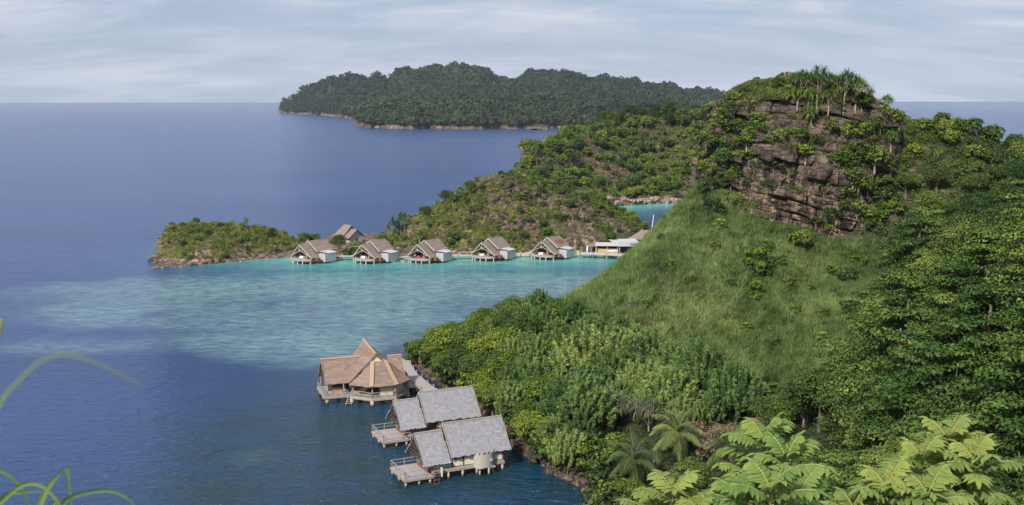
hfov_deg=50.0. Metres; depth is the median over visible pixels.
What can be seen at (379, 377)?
thatched house
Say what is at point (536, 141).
tree
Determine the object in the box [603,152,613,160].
tree
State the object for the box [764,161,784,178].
shrub
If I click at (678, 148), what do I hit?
tree
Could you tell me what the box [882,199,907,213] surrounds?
shrub
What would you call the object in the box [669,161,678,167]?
tree
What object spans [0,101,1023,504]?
sea
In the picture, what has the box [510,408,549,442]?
broadleaf tree
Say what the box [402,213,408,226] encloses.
pandanus
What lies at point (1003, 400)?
layered tree
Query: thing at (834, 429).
broadleaf tree
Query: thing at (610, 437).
shrub
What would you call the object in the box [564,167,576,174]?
tree
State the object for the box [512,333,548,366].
feathery tree
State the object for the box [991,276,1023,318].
broadleaf tree
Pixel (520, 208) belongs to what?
tree
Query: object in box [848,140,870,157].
shrub
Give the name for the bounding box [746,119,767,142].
tree
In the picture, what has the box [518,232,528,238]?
tree
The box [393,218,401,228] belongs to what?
pandanus
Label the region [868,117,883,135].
tree
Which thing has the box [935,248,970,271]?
broadleaf tree
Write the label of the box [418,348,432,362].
shore bush
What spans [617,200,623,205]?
shore rock
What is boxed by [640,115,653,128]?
tree
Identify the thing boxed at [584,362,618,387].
feathery tree
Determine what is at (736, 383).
feathery tree
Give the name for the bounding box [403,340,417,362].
shore bush
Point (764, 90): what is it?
knoll scrub
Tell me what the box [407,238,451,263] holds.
hut
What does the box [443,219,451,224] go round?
tree
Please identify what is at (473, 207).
tree
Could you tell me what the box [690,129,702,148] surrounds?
tree
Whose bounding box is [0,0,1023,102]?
sky
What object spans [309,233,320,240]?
tree
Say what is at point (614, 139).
shrub
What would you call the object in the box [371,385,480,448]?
grey roofed hut
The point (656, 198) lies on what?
shore rock
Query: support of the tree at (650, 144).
on the green ridge
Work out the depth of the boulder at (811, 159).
184.86 m
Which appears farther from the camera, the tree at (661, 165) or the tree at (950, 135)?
the tree at (661, 165)
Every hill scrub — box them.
[375,171,648,251]
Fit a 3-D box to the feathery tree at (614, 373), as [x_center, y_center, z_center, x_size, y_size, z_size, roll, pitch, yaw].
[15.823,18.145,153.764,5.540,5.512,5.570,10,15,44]
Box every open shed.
[585,243,595,252]
[595,242,618,253]
[609,238,638,242]
[618,242,638,253]
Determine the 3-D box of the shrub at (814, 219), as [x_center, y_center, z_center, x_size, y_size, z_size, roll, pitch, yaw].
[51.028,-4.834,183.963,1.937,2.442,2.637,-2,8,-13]
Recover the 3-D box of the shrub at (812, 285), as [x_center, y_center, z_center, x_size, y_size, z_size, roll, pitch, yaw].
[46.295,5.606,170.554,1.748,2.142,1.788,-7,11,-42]
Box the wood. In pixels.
[278,61,726,126]
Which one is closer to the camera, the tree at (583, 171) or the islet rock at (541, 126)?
the tree at (583, 171)
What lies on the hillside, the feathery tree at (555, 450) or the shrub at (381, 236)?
the feathery tree at (555, 450)
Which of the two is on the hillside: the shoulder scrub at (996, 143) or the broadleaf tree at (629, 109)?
the shoulder scrub at (996, 143)
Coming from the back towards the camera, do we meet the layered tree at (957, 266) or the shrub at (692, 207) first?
the shrub at (692, 207)
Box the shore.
[326,233,405,256]
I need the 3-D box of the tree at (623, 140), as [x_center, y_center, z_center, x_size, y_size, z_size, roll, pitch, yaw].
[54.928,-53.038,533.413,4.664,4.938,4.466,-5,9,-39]
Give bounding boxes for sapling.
[613,469,715,504]
[704,412,838,504]
[819,412,1023,504]
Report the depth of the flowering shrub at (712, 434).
132.91 m
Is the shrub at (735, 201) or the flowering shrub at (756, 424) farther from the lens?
the shrub at (735, 201)
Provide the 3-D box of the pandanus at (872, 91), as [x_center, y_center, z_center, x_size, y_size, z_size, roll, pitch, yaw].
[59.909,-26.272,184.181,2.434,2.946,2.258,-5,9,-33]
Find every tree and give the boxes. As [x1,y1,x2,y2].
[296,232,309,241]
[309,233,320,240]
[330,234,346,254]
[406,339,430,365]
[418,206,430,214]
[418,341,445,358]
[420,326,445,346]
[431,349,453,371]
[432,322,463,347]
[438,189,451,204]
[442,237,454,247]
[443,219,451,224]
[444,343,476,378]
[448,232,459,239]
[450,324,489,349]
[456,351,489,380]
[457,315,487,337]
[462,180,476,194]
[465,312,489,323]
[466,331,501,360]
[467,204,477,213]
[468,307,491,314]
[473,368,496,386]
[474,379,498,415]
[480,308,492,315]
[481,349,517,379]
[482,325,520,351]
[483,314,504,329]
[483,380,514,401]
[487,301,528,337]
[491,294,523,314]
[492,337,527,366]
[493,357,530,388]
[493,376,535,417]
[500,312,544,336]
[509,352,539,382]
[509,400,539,420]
[510,301,535,327]
[510,325,544,359]
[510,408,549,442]
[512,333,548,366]
[513,359,555,397]
[514,191,525,199]
[515,206,523,211]
[518,139,533,151]
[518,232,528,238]
[519,287,553,315]
[521,155,533,162]
[521,372,557,402]
[523,214,532,222]
[525,302,559,330]
[527,169,536,175]
[529,373,583,419]
[530,174,541,180]
[530,414,571,443]
[531,139,541,146]
[534,166,548,176]
[534,329,559,355]
[536,316,575,342]
[539,142,548,148]
[539,218,548,225]
[539,399,557,416]
[541,147,551,155]
[541,178,552,185]
[541,355,572,376]
[542,228,551,235]
[542,346,571,367]
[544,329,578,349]
[544,368,566,380]
[545,297,567,315]
[546,320,610,373]
[546,423,591,475]
[546,431,563,462]
[548,134,560,140]
[548,140,564,151]
[549,179,556,185]
[550,170,568,180]
[552,164,563,171]
[553,212,564,219]
[554,132,564,137]
[556,371,620,427]
[556,413,575,422]
[557,188,565,194]
[558,296,594,320]
[559,179,573,187]
[561,148,576,160]
[562,361,611,389]
[563,198,576,208]
[564,125,576,131]
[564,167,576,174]
[565,130,574,137]
[565,140,575,147]
[567,414,601,440]
[568,175,578,183]
[568,309,617,347]
[569,134,585,149]
[569,327,615,364]
[570,150,580,160]
[571,213,579,219]
[573,167,580,175]
[577,310,605,329]
[579,168,590,175]
[579,176,591,184]
[580,343,627,379]
[581,146,592,155]
[581,162,591,169]
[582,193,589,198]
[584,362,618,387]
[589,176,603,185]
[591,125,600,130]
[591,173,604,179]
[592,122,607,128]
[592,137,606,147]
[592,153,602,162]
[595,130,608,139]
[595,194,606,202]
[595,202,604,207]
[599,111,611,120]
[600,321,639,364]
[602,120,614,128]
[602,127,611,134]
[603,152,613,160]
[605,141,615,150]
[606,111,620,120]
[606,232,616,238]
[606,377,638,414]
[607,187,616,192]
[607,314,631,334]
[612,365,639,389]
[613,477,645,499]
[614,332,665,371]
[615,127,628,138]
[615,182,626,190]
[616,110,626,122]
[617,354,659,385]
[618,151,630,158]
[620,138,629,143]
[623,158,640,172]
[624,104,636,118]
[624,187,637,196]
[625,174,642,186]
[625,323,651,342]
[626,119,637,127]
[626,136,636,143]
[627,128,636,134]
[627,368,653,405]
[628,146,641,157]
[631,370,671,417]
[632,140,646,148]
[633,115,641,121]
[633,185,646,194]
[634,134,645,140]
[635,107,647,115]
[635,170,647,178]
[637,362,703,416]
[638,153,652,162]
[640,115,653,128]
[642,140,654,152]
[642,165,655,174]
[642,176,658,187]
[643,162,654,166]
[643,330,672,349]
[645,335,686,372]
[646,184,659,196]
[647,111,658,124]
[650,105,662,118]
[656,162,667,169]
[656,178,671,191]
[658,152,667,158]
[658,392,700,423]
[659,137,674,147]
[661,108,668,115]
[662,174,671,179]
[663,101,676,112]
[663,113,674,128]
[665,335,723,386]
[667,456,711,494]
[667,475,700,497]
[668,179,679,189]
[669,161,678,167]
[670,108,683,114]
[671,167,685,175]
[673,115,688,124]
[673,145,685,152]
[673,174,683,179]
[682,108,689,114]
[683,158,692,167]
[684,360,706,388]
[685,167,690,173]
[686,127,694,132]
[687,108,701,118]
[687,109,699,121]
[687,150,696,156]
[689,105,701,110]
[691,389,727,424]
[692,120,704,128]
[698,147,711,157]
[700,108,707,122]
[701,352,732,415]
[703,356,767,425]
[705,133,726,149]
[713,146,734,168]
[723,118,749,132]
[726,164,734,171]
[731,371,770,412]
[736,130,752,152]
[737,374,771,415]
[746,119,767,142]
[746,390,796,447]
[760,373,780,392]
[763,382,800,409]
[778,378,818,429]
[778,445,834,499]
[780,377,835,422]
[785,370,807,387]
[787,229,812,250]
[790,127,809,148]
[792,365,838,431]
[797,143,815,165]
[805,445,863,502]
[810,373,855,436]
[812,294,888,363]
[812,347,841,371]
[814,411,852,449]
[815,326,890,377]
[815,421,895,503]
[820,306,925,401]
[821,436,927,501]
[822,371,900,446]
[831,282,922,375]
[832,395,920,446]
[834,148,860,167]
[834,267,911,318]
[837,123,859,136]
[842,269,943,376]
[843,166,867,188]
[845,336,1023,441]
[845,436,959,504]
[847,330,977,418]
[853,91,866,106]
[854,94,871,111]
[857,121,873,137]
[863,145,891,174]
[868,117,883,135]
[870,171,893,190]
[871,209,889,220]
[873,215,945,268]
[874,292,993,379]
[878,264,1000,320]
[880,221,928,268]
[880,254,941,304]
[883,206,948,260]
[887,214,934,241]
[889,447,1007,504]
[892,171,920,199]
[898,211,923,220]
[898,251,940,282]
[899,376,1023,443]
[901,260,974,330]
[902,260,1002,339]
[904,143,923,155]
[904,282,1023,397]
[905,127,918,135]
[906,249,964,273]
[907,233,951,263]
[913,190,949,209]
[914,117,935,129]
[923,166,951,193]
[924,229,1023,307]
[927,214,950,225]
[928,344,1023,489]
[929,123,954,133]
[929,223,970,247]
[930,223,987,256]
[932,112,950,122]
[934,290,1020,345]
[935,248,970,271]
[938,128,962,145]
[939,119,957,128]
[939,203,966,217]
[941,211,991,228]
[946,221,991,255]
[951,117,964,129]
[954,164,978,178]
[956,190,1004,213]
[958,117,984,134]
[958,172,989,199]
[960,178,1023,259]
[960,301,1023,380]
[961,418,1023,504]
[963,144,985,158]
[964,233,1023,296]
[968,161,986,171]
[976,208,1000,227]
[977,202,1000,216]
[978,124,1006,140]
[979,211,1023,288]
[982,167,1005,181]
[983,151,1004,165]
[988,197,1023,231]
[989,197,1023,222]
[991,201,1022,229]
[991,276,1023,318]
[992,176,1022,200]
[992,192,1006,202]
[994,233,1023,275]
[999,160,1023,178]
[1002,190,1023,209]
[1003,133,1023,143]
[1003,153,1023,173]
[1003,491,1023,504]
[1004,137,1023,148]
[1008,141,1023,151]
[1013,149,1023,159]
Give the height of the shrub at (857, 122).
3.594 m
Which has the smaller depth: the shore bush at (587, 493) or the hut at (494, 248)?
the shore bush at (587, 493)
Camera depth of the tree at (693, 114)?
563.27 m
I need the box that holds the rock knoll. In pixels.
[678,77,905,237]
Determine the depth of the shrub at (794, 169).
185.24 m
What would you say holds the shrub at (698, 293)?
on the hillside
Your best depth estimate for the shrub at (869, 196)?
185.06 m
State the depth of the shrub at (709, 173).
192.68 m
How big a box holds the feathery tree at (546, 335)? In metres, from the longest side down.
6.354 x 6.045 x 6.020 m
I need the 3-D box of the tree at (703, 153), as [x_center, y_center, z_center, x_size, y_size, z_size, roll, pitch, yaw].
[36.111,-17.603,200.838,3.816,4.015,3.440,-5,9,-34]
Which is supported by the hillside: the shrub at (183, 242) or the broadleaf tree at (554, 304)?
the broadleaf tree at (554, 304)
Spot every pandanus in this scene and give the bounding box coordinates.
[388,216,396,237]
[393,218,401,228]
[396,211,405,224]
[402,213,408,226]
[415,230,425,241]
[447,190,457,204]
[453,185,466,193]
[530,143,538,153]
[533,153,538,162]
[542,152,550,163]
[552,156,563,163]
[604,387,634,427]
[607,190,616,196]
[611,219,620,232]
[613,169,619,178]
[618,190,628,196]
[621,142,629,149]
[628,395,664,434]
[628,446,659,482]
[655,142,664,152]
[659,126,665,136]
[678,150,685,159]
[787,85,808,111]
[788,68,811,105]
[792,80,823,113]
[800,98,823,124]
[804,65,836,112]
[819,87,841,115]
[829,68,863,114]
[832,82,846,92]
[843,74,874,113]
[863,88,876,94]
[872,124,886,135]
[881,93,895,105]
[881,128,901,152]
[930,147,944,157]
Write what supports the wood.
on the island
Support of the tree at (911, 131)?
on the hillside
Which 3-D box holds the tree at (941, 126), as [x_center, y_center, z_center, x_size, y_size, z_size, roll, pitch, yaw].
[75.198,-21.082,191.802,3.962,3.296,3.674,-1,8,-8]
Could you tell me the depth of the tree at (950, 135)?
188.05 m
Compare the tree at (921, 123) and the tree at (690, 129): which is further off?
the tree at (690, 129)
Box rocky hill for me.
[395,174,649,256]
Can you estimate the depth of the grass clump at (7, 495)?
1.67 m
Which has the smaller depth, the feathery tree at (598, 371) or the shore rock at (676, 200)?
the feathery tree at (598, 371)
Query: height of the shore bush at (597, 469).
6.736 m
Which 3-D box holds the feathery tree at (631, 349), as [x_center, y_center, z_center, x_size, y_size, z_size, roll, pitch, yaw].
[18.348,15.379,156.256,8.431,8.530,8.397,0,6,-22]
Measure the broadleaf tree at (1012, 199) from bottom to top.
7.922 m
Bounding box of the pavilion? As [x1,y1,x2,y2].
[628,230,646,240]
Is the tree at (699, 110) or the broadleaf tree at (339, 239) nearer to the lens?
the broadleaf tree at (339, 239)
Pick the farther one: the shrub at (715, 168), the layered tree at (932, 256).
the shrub at (715, 168)
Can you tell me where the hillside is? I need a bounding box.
[409,129,1023,502]
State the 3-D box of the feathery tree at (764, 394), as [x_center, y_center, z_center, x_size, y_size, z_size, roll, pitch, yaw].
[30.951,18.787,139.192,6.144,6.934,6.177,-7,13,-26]
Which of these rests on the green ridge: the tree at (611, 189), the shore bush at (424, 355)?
the tree at (611, 189)
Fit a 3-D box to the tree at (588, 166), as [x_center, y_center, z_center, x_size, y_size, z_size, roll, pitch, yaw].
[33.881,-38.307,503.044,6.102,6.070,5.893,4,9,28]
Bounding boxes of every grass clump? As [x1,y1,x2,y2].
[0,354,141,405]
[0,467,134,504]
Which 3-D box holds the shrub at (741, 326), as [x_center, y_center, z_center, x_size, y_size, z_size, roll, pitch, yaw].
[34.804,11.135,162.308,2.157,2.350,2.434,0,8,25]
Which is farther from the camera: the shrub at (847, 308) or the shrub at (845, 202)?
the shrub at (845, 202)
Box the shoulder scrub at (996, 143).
[870,108,1023,246]
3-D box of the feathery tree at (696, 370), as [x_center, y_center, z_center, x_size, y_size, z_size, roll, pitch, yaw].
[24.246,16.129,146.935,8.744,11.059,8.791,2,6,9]
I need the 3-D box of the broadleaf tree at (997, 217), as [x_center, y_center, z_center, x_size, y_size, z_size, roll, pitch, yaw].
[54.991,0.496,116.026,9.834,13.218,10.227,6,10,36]
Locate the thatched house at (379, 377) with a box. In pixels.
[317,338,418,406]
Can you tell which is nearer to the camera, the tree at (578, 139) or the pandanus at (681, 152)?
the tree at (578, 139)
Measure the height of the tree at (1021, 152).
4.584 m
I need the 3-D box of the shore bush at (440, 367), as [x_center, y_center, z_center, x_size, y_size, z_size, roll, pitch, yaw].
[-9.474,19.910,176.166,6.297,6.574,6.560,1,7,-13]
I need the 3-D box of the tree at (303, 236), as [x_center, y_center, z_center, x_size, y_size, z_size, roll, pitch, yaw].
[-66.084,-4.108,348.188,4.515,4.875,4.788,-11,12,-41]
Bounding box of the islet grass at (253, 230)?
[154,221,362,259]
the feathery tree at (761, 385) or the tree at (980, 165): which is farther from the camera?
the tree at (980, 165)
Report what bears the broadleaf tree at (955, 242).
on the hillside
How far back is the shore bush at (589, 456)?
132.06 m
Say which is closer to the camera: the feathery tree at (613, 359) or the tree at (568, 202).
the feathery tree at (613, 359)
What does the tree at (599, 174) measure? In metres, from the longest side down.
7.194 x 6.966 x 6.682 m
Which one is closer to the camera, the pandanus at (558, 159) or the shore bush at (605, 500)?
the shore bush at (605, 500)
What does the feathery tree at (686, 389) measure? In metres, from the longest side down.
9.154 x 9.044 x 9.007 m
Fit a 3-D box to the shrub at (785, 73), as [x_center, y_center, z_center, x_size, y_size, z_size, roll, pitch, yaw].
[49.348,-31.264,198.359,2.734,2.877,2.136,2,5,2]
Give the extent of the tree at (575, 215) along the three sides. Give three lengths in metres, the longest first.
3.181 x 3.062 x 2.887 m
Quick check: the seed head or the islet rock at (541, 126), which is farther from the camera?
the islet rock at (541, 126)
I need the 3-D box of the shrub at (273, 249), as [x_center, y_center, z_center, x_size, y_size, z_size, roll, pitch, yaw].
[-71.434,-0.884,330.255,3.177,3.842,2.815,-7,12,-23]
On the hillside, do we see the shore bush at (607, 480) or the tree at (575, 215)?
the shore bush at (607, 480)
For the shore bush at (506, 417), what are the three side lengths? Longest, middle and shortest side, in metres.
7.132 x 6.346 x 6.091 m
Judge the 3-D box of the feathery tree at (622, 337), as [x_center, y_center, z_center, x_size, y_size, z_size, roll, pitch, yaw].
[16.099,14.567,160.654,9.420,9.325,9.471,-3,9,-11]
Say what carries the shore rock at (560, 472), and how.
on the hillside
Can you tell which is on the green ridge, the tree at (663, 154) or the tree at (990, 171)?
the tree at (663, 154)
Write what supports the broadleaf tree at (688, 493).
on the hillside
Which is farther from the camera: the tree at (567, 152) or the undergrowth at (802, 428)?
the tree at (567, 152)
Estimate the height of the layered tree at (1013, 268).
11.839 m
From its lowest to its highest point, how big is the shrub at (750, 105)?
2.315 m
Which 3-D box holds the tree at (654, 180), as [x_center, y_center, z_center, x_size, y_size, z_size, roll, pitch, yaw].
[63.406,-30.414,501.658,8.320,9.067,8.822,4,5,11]
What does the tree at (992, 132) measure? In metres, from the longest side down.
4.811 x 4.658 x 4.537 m
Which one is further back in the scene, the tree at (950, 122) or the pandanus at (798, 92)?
the tree at (950, 122)
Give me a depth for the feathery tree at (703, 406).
137.47 m
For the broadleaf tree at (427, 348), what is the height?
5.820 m
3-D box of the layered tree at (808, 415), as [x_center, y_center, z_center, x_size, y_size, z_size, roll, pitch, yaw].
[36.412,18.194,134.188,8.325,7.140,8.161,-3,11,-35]
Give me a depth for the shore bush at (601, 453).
130.16 m
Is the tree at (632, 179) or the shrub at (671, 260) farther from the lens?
the tree at (632, 179)
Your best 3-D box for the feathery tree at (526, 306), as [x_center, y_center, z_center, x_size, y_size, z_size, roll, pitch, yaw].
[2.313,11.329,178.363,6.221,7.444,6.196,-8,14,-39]
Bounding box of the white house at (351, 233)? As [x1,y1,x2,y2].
[332,224,365,242]
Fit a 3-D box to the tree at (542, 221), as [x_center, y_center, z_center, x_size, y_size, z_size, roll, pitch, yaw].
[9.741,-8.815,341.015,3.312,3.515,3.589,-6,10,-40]
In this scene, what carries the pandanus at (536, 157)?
on the green ridge
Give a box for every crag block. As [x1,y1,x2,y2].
[501,184,508,188]
[513,187,520,192]
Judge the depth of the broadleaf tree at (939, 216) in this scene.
171.57 m
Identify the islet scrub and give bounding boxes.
[161,221,291,251]
[186,225,284,247]
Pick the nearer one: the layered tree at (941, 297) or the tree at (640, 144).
the layered tree at (941, 297)
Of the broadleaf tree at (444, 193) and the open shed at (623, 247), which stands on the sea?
the open shed at (623, 247)
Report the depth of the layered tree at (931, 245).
150.24 m
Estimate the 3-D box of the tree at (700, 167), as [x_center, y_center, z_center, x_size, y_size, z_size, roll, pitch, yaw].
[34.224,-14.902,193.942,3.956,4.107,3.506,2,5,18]
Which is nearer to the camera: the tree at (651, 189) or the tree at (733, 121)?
the tree at (733, 121)
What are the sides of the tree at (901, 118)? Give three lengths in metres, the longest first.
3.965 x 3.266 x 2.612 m
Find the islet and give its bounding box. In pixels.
[147,224,320,268]
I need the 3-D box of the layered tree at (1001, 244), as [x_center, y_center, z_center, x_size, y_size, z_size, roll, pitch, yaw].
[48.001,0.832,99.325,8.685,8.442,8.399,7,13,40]
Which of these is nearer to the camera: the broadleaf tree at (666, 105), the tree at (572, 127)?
the tree at (572, 127)
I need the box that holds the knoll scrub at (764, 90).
[694,74,924,193]
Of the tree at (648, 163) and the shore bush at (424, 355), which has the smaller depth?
the shore bush at (424, 355)
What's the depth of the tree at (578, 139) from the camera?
504.44 m
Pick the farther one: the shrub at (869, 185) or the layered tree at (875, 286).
the shrub at (869, 185)
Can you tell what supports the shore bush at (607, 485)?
on the hillside
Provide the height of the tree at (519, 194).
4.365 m
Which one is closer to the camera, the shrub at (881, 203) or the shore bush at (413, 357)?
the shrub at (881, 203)
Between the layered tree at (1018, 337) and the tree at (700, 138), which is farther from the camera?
the tree at (700, 138)
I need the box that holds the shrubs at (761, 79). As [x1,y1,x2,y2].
[701,72,926,158]
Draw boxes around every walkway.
[337,254,353,260]
[402,358,504,430]
[579,251,623,258]
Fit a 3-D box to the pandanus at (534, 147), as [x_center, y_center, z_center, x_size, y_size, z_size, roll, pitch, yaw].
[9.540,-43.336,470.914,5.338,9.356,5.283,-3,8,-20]
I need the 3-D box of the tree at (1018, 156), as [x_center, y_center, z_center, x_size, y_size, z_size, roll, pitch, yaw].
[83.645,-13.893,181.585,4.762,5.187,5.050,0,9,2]
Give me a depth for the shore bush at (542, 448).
136.23 m
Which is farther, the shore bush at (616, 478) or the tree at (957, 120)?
the tree at (957, 120)
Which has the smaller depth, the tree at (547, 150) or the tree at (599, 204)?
the tree at (599, 204)
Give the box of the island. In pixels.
[279,70,667,128]
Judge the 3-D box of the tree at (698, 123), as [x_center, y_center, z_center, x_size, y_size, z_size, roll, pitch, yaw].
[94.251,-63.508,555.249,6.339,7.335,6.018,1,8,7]
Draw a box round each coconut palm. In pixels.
[605,425,661,483]
[649,398,705,461]
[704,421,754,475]
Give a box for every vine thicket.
[742,246,756,267]
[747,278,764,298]
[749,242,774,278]
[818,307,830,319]
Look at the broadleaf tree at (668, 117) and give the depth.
552.37 m
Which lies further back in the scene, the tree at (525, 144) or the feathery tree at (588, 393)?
the tree at (525, 144)
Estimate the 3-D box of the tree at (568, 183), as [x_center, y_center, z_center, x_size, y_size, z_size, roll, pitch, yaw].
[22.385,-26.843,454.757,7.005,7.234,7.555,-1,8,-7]
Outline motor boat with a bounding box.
[603,250,618,257]
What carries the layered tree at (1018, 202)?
on the hillside
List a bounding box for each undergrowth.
[433,129,1023,499]
[516,115,709,199]
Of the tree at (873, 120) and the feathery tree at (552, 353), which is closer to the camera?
the feathery tree at (552, 353)
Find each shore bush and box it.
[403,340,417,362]
[410,352,427,364]
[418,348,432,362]
[419,347,440,371]
[430,348,453,361]
[431,363,455,386]
[436,362,464,386]
[441,356,470,385]
[452,370,473,386]
[458,367,479,383]
[466,368,484,387]
[483,387,501,405]
[484,401,493,410]
[496,395,536,426]
[507,422,534,446]
[523,427,534,442]
[527,428,539,449]
[530,436,551,459]
[535,417,587,437]
[538,429,561,464]
[561,434,591,467]
[565,440,606,472]
[571,436,614,471]
[579,482,616,504]
[583,479,625,504]
[585,452,641,492]
[587,459,621,479]
[588,449,620,474]
[589,476,623,490]
[592,487,638,504]
[593,494,613,504]
[611,475,639,499]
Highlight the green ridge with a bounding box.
[518,117,708,205]
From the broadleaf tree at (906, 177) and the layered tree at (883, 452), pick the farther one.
the broadleaf tree at (906, 177)
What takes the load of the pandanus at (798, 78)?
on the rock knoll
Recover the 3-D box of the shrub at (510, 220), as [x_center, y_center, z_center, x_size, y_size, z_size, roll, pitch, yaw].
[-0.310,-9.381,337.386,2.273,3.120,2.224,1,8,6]
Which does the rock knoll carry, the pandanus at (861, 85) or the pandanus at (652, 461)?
the pandanus at (861, 85)
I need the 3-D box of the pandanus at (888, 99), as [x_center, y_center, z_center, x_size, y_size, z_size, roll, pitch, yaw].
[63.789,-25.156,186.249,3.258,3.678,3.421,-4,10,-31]
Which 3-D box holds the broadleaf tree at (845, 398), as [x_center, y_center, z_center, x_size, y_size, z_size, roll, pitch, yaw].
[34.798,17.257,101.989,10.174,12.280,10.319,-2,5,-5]
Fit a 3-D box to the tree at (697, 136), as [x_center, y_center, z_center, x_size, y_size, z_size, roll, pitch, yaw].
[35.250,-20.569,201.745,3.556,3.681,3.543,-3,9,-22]
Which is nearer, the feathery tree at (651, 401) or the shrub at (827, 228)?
the feathery tree at (651, 401)
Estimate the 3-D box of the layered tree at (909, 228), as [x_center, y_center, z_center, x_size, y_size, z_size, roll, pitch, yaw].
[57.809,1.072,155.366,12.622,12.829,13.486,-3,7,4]
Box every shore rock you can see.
[523,452,530,458]
[529,457,538,463]
[544,465,557,474]
[556,468,566,477]
[567,476,574,482]
[577,478,589,487]
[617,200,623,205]
[653,196,659,201]
[674,198,681,203]
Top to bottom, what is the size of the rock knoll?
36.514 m
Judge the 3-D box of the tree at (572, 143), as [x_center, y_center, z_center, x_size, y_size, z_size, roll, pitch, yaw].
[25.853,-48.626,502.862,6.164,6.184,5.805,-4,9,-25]
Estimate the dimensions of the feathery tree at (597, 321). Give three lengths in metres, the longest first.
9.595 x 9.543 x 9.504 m
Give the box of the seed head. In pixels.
[0,318,2,335]
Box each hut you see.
[291,239,336,264]
[353,238,397,264]
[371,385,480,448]
[390,415,510,487]
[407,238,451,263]
[471,236,514,261]
[499,409,511,451]
[530,235,573,260]
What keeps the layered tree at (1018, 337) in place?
on the hillside
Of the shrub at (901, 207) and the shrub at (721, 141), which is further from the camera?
the shrub at (721, 141)
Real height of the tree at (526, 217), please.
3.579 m
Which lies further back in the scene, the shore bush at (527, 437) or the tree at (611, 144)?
the tree at (611, 144)
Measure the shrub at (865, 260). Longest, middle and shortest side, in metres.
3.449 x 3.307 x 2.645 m
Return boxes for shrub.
[178,240,185,245]
[269,244,278,251]
[341,248,353,255]
[349,247,357,253]
[378,233,386,238]
[507,218,514,226]
[520,158,531,169]
[560,138,569,148]
[564,213,570,220]
[584,476,611,491]
[599,432,629,449]
[608,136,620,143]
[616,159,624,166]
[641,298,652,306]
[651,292,660,298]
[665,258,677,265]
[676,129,686,136]
[677,178,684,186]
[682,421,706,442]
[689,205,698,211]
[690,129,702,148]
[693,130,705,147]
[693,290,704,297]
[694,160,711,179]
[695,434,721,459]
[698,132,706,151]
[698,178,723,192]
[702,103,712,116]
[702,199,717,209]
[703,171,713,178]
[703,198,727,214]
[704,423,728,438]
[707,153,718,166]
[707,161,727,178]
[708,113,724,125]
[709,240,721,248]
[711,178,724,189]
[712,137,728,146]
[712,218,728,228]
[714,107,722,117]
[714,453,736,469]
[717,422,738,441]
[719,106,735,125]
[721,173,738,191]
[721,312,730,318]
[723,452,750,469]
[725,100,735,111]
[725,279,737,287]
[728,102,741,117]
[729,138,740,149]
[730,200,741,206]
[732,165,743,175]
[733,192,743,203]
[738,86,749,91]
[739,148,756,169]
[739,322,753,330]
[739,417,765,431]
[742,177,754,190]
[746,112,758,122]
[747,103,755,112]
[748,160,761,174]
[755,112,769,121]
[760,134,777,143]
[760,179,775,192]
[761,238,774,246]
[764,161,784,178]
[765,336,781,345]
[771,77,785,86]
[772,127,789,141]
[775,255,787,265]
[778,71,789,75]
[781,83,797,101]
[782,276,797,285]
[783,168,798,176]
[788,303,800,312]
[806,282,816,288]
[807,134,825,151]
[810,216,823,230]
[814,330,829,340]
[818,181,831,195]
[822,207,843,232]
[823,119,840,141]
[823,262,840,276]
[824,223,835,234]
[826,153,835,164]
[835,267,860,280]
[836,103,846,116]
[837,186,859,199]
[838,197,859,217]
[841,186,855,201]
[841,300,863,312]
[843,118,859,135]
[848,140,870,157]
[849,177,867,191]
[849,253,869,266]
[850,124,865,134]
[850,145,866,156]
[850,198,867,224]
[859,206,872,226]
[860,215,877,229]
[864,179,874,198]
[866,180,884,193]
[867,179,880,202]
[870,176,883,196]
[870,184,900,201]
[874,198,886,207]
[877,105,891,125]
[882,164,900,180]
[882,175,894,184]
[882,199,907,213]
[886,159,897,173]
[891,154,909,169]
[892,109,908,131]
[898,165,905,172]
[903,139,914,145]
[954,160,964,164]
[965,136,979,143]
[981,139,995,146]
[995,148,1009,157]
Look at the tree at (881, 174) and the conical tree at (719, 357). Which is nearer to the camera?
the conical tree at (719, 357)
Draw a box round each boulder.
[750,176,762,182]
[759,146,775,162]
[776,119,789,128]
[789,118,799,129]
[807,155,815,164]
[809,165,835,182]
[820,184,830,194]
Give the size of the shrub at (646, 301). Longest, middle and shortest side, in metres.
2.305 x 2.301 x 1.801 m
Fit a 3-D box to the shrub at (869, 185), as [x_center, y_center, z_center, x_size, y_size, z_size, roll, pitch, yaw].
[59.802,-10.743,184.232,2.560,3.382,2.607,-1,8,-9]
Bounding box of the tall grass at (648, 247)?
[557,179,891,389]
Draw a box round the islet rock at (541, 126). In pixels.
[531,124,549,129]
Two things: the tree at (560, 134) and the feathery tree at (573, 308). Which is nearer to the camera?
the feathery tree at (573, 308)
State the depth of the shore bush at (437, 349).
179.64 m
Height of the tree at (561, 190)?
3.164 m
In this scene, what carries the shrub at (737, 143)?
on the rock knoll
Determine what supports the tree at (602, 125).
on the green ridge
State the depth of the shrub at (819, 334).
157.91 m
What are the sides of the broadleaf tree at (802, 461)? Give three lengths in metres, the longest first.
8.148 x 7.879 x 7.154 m
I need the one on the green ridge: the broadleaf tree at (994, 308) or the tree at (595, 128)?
the tree at (595, 128)
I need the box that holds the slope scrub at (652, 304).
[579,202,871,372]

